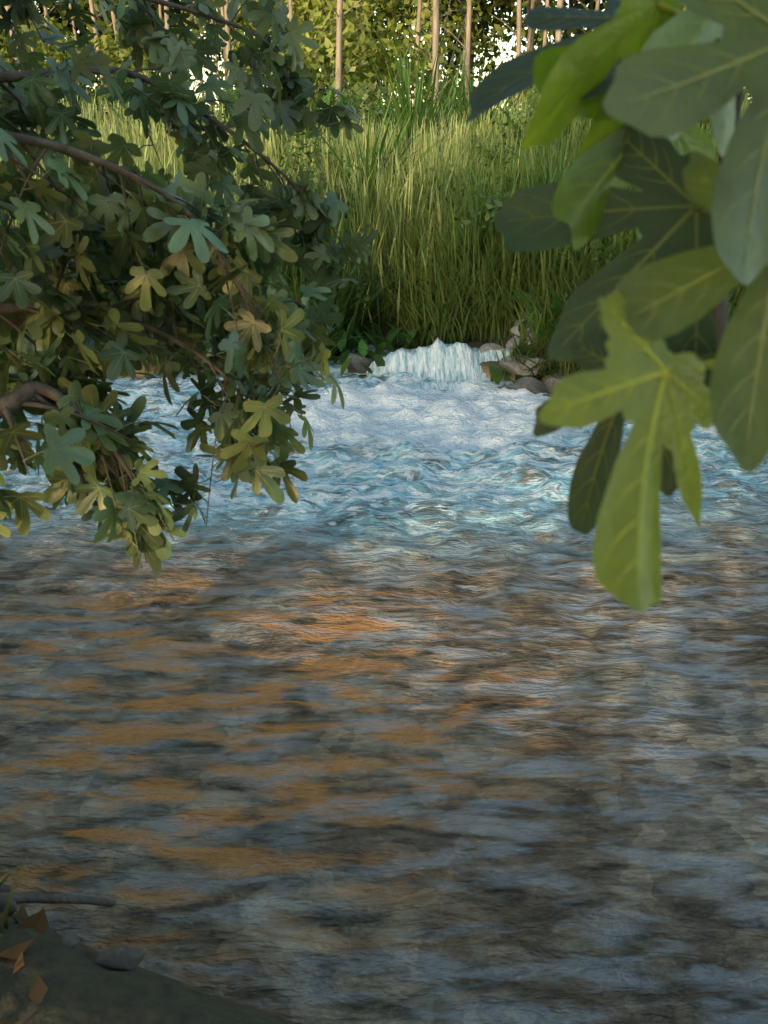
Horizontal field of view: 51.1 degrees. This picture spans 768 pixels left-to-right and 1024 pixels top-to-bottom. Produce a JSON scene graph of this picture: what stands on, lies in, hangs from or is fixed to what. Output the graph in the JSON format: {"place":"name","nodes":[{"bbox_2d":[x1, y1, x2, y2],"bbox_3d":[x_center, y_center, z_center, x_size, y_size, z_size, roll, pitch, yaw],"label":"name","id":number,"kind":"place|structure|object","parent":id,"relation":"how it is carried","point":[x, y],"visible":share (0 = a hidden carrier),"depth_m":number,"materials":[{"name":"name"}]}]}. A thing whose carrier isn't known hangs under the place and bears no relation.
{"place":"outdoors","nodes":[
{"label":"outdoors","id":0,"kind":"place"},
{"bbox_2d":[0,233,695,1023],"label":"terrain","id":1,"kind":"structure","parent":0,"point":[82,985],"depth_m":1.66,"materials":[{"name":"soil"}]},
{"bbox_2d":[5,4,58,86],"bbox_3d":[-6.619,-12.508,11.983,2.600,13.629,3.182,0,25,0],"label":"poplar tree","id":2,"kind":"object","parent":1,"relation":"on","point":[7,8],"depth_m":14.09,"materials":[{"name":"beige plant"}]},
{"bbox_2d":[43,0,63,87],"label":"poplar tree","id":3,"kind":"object","parent":1,"relation":"on","point":[46,12],"visible":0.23,"depth_m":19.17,"materials":[{"name":"beige plant"}]},
{"bbox_2d":[17,0,116,90],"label":"tree","id":4,"kind":"object","parent":1,"relation":"on","point":[69,25],"visible":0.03,"depth_m":33.81,"materials":[{"name":"green plant"}]},
{"bbox_2d":[0,850,146,1023],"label":"bank debris","id":5,"kind":"object","parent":1,"relation":"on","point":[124,958],"visible":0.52,"depth_m":1.80,"materials":[{"name":"brown plant"}]},
{"bbox_2d":[69,2,84,87],"bbox_3d":[-10.667,-19.333,24.745,2.621,14.594,3.126,21,32,38],"label":"poplar tree","id":6,"kind":"object","parent":1,"relation":"on","point":[73,22],"visible":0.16,"depth_m":26.15,"materials":[{"name":"beige plant"}]},
{"bbox_2d":[46,0,156,90],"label":"tree","id":7,"kind":"object","parent":1,"relation":"on","point":[108,32],"visible":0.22,"depth_m":27.62,"materials":[{"name":"green plant"}]},
{"bbox_2d":[89,0,126,111],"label":"poplar tree","id":8,"kind":"object","parent":1,"relation":"on","point":[92,10],"visible":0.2,"depth_m":16.65,"materials":[{"name":"beige plant"}]},
{"bbox_2d":[111,0,117,45],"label":"poplar tree","id":9,"kind":"object","parent":1,"relation":"on","point":[113,15],"visible":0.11,"depth_m":21.22,"materials":[{"name":"beige plant"}]},
{"bbox_2d":[48,1,198,89],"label":"tree","id":10,"kind":"object","parent":1,"relation":"on","point":[102,20],"depth_m":36.46,"materials":[{"name":"green plant"}]},
{"bbox_2d":[41,0,216,83],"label":"tree","id":11,"kind":"object","parent":1,"relation":"on","point":[176,11],"visible":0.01,"depth_m":31.90,"materials":[{"name":"green plant"}]},
{"bbox_2d":[158,4,161,19],"bbox_3d":[-6.433,-18.856,23.544,2.787,14.916,3.559,10,27,21],"label":"poplar tree","id":12,"kind":"object","parent":1,"relation":"on","point":[160,12],"visible":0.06,"depth_m":25.53,"materials":[{"name":"beige plant"}]},
{"bbox_2d":[164,0,192,78],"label":"poplar tree","id":13,"kind":"object","parent":1,"relation":"on","point":[166,18],"visible":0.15,"depth_m":13.59,"materials":[{"name":"beige plant"}]},
{"bbox_2d":[0,0,377,589],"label":"fig tree","id":14,"kind":"object","parent":1,"relation":"on","point":[106,236],"visible":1,"depth_m":2.15,"materials":[{"name":"green plant"}]},
{"bbox_2d":[193,2,204,98],"bbox_3d":[-4.925,-17.603,20.384,3.301,15.366,3.503,0,25,0],"label":"poplar tree","id":15,"kind":"object","parent":1,"relation":"on","point":[202,79],"visible":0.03,"depth_m":22.74,"materials":[{"name":"beige plant"}]},
{"bbox_2d":[193,17,219,104],"bbox_3d":[-6.264,-18.639,24.648,2.839,13.488,3.288,0,25,0],"label":"poplar tree","id":16,"kind":"object","parent":1,"relation":"on","point":[215,55],"visible":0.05,"depth_m":26.29,"materials":[{"name":"beige plant"}]},
{"bbox_2d":[221,7,225,57],"bbox_3d":[-3.999,-15.566,17.164,2.941,14.628,3.053,6,26,13],"label":"poplar tree","id":17,"kind":"object","parent":1,"relation":"on","point":[222,11],"visible":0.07,"depth_m":19.07,"materials":[{"name":"beige plant"}]},
{"bbox_2d":[218,0,234,88],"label":"poplar tree","id":18,"kind":"object","parent":1,"relation":"on","point":[229,42],"visible":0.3,"depth_m":15.29,"materials":[{"name":"beige plant"}]},
{"bbox_2d":[184,4,271,98],"bbox_3d":[-7.183,-24.802,37.395,7.953,13.316,7.209,0,25,0],"label":"tree","id":19,"kind":"object","parent":1,"relation":"on","point":[213,58],"visible":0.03,"depth_m":38.01,"materials":[{"name":"green plant"}]},
{"bbox_2d":[152,0,319,100],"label":"tree","id":20,"kind":"object","parent":1,"relation":"on","point":[185,5],"visible":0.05,"depth_m":29.65,"materials":[{"name":"green plant"}]},
{"bbox_2d":[287,0,292,28],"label":"poplar tree","id":21,"kind":"object","parent":1,"relation":"on","point":[290,9],"visible":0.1,"depth_m":16.14,"materials":[{"name":"beige plant"}]},
{"bbox_2d":[329,0,334,105],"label":"poplar tree","id":22,"kind":"object","parent":1,"relation":"on","point":[331,74],"depth_m":18.86,"materials":[{"name":"beige plant"}]},
{"bbox_2d":[0,0,685,132],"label":"understory shrubs","id":23,"kind":"object","parent":1,"relation":"on","point":[324,39],"visible":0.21,"depth_m":17.16,"materials":[{"name":"green plant"}]},
{"bbox_2d":[328,0,360,117],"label":"poplar tree","id":24,"kind":"object","parent":1,"relation":"on","point":[339,21],"visible":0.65,"depth_m":13.57,"materials":[{"name":"beige plant"}]},
{"bbox_2d":[236,0,455,101],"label":"tree","id":25,"kind":"object","parent":1,"relation":"on","point":[402,20],"visible":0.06,"depth_m":28.41,"materials":[{"name":"green plant"}]},
{"bbox_2d":[303,1,410,102],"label":"tree","id":26,"kind":"object","parent":1,"relation":"on","point":[372,40],"depth_m":39.56,"materials":[{"name":"green plant"}]},
{"bbox_2d":[302,0,448,112],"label":"tree","id":27,"kind":"object","parent":1,"relation":"on","point":[374,36],"visible":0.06,"depth_m":32.17,"materials":[{"name":"green plant"}]},
{"bbox_2d":[0,87,751,422],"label":"bank grass","id":28,"kind":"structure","parent":1,"relation":"on","point":[476,275],"depth_m":8.29,"materials":[{"name":"green plant"}]},
{"bbox_2d":[0,35,751,355],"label":"reeds","id":29,"kind":"object","parent":1,"relation":"on","point":[402,102],"visible":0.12,"depth_m":9.09,"materials":[{"name":"green plant"}]},
{"bbox_2d":[22,62,752,152],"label":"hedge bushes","id":30,"kind":"object","parent":1,"relation":"on","point":[354,97],"visible":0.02,"depth_m":11.85,"materials":[{"name":"green plant"}]},
{"bbox_2d":[413,0,425,102],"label":"poplar tree","id":31,"kind":"object","parent":1,"relation":"on","point":[419,10],"visible":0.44,"depth_m":19.01,"materials":[{"name":"beige plant"}]},
{"bbox_2d":[424,0,432,101],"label":"poplar tree","id":32,"kind":"object","parent":1,"relation":"on","point":[431,40],"visible":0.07,"depth_m":25.68,"materials":[{"name":"beige plant"}]},
{"bbox_2d":[365,337,516,389],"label":"waterfall stream","id":33,"kind":"structure","parent":1,"relation":"on","point":[450,366],"depth_m":7.34,"materials":[{"name":"liquid"}]},
{"bbox_2d":[378,0,514,97],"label":"tree","id":34,"kind":"object","parent":1,"relation":"on","point":[455,61],"visible":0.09,"depth_m":37.45,"materials":[{"name":"green plant"}]},
{"bbox_2d":[432,0,465,105],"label":"poplar tree","id":35,"kind":"object","parent":1,"relation":"on","point":[435,46],"visible":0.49,"depth_m":13.47,"materials":[{"name":"beige plant"}]},
{"bbox_2d":[440,0,471,107],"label":"poplar tree","id":36,"kind":"object","parent":1,"relation":"on","point":[468,24],"visible":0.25,"depth_m":16.19,"materials":[{"name":"beige plant"}]},
{"bbox_2d":[457,0,466,101],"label":"poplar tree","id":37,"kind":"object","parent":1,"relation":"on","point":[464,52],"visible":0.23,"depth_m":22.84,"materials":[{"name":"beige plant"}]},
{"bbox_2d":[401,0,527,88],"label":"tree","id":38,"kind":"object","parent":1,"relation":"on","point":[496,5],"visible":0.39,"depth_m":33.23,"materials":[{"name":"green plant"}]},
{"bbox_2d":[489,0,521,121],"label":"poplar tree","id":39,"kind":"object","parent":1,"relation":"on","point":[518,38],"visible":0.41,"depth_m":16.80,"materials":[{"name":"beige plant"}]},
{"bbox_2d":[507,0,535,116],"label":"poplar tree","id":40,"kind":"object","parent":1,"relation":"on","point":[530,31],"visible":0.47,"depth_m":24.67,"materials":[{"name":"beige plant"}]},
{"bbox_2d":[338,306,734,393],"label":"bank rocks","id":41,"kind":"object","parent":1,"relation":"on","point":[532,384],"visible":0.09,"depth_m":6.98,"materials":[{"name":"stone"}]},
{"bbox_2d":[483,0,595,111],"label":"tree","id":42,"kind":"object","parent":1,"relation":"on","point":[538,36],"visible":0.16,"depth_m":28.51,"materials":[{"name":"green plant"}]},
{"bbox_2d":[542,0,548,45],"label":"poplar tree","id":43,"kind":"object","parent":1,"relation":"on","point":[545,32],"visible":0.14,"depth_m":22.06,"materials":[{"name":"beige plant"}]},
{"bbox_2d":[508,0,606,53],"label":"tree","id":44,"kind":"object","parent":1,"relation":"on","point":[524,43],"visible":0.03,"depth_m":36.51,"materials":[{"name":"green plant"}]},
{"bbox_2d":[555,0,562,41],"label":"poplar tree","id":45,"kind":"object","parent":1,"relation":"on","point":[558,36],"visible":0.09,"depth_m":12.92,"materials":[{"name":"beige plant"}]},
{"bbox_2d":[565,0,606,37],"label":"tree","id":46,"kind":"object","parent":1,"relation":"on","point":[586,2],"visible":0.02,"depth_m":33.62,"materials":[{"name":"green plant"}]},
{"bbox_2d":[578,0,599,29],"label":"poplar tree","id":47,"kind":"object","parent":1,"relation":"on","point":[597,4],"visible":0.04,"depth_m":21.16,"materials":[{"name":"beige plant"}]},
{"bbox_2d":[464,0,767,611],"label":"fig tree","id":48,"kind":"object","parent":1,"relation":"on","point":[656,343],"visible":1,"depth_m":0.61,"materials":[{"name":"green plant"}]},
{"bbox_2d":[584,0,682,31],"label":"tree","id":49,"kind":"object","parent":1,"relation":"on","point":[606,5],"visible":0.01,"depth_m":27.87,"materials":[{"name":"green plant"}]},
{"bbox_2d":[0,340,767,1023],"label":"river water","id":50,"kind":"structure","parent":0,"point":[406,708],"depth_m":2.98,"materials":[{"name":"blue liquid"}]},
{"bbox_2d":[35,0,749,110],"label":"sky","id":51,"kind":"structure","parent":0,"point":[503,55],"materials":[{"name":"white"}]}
]}

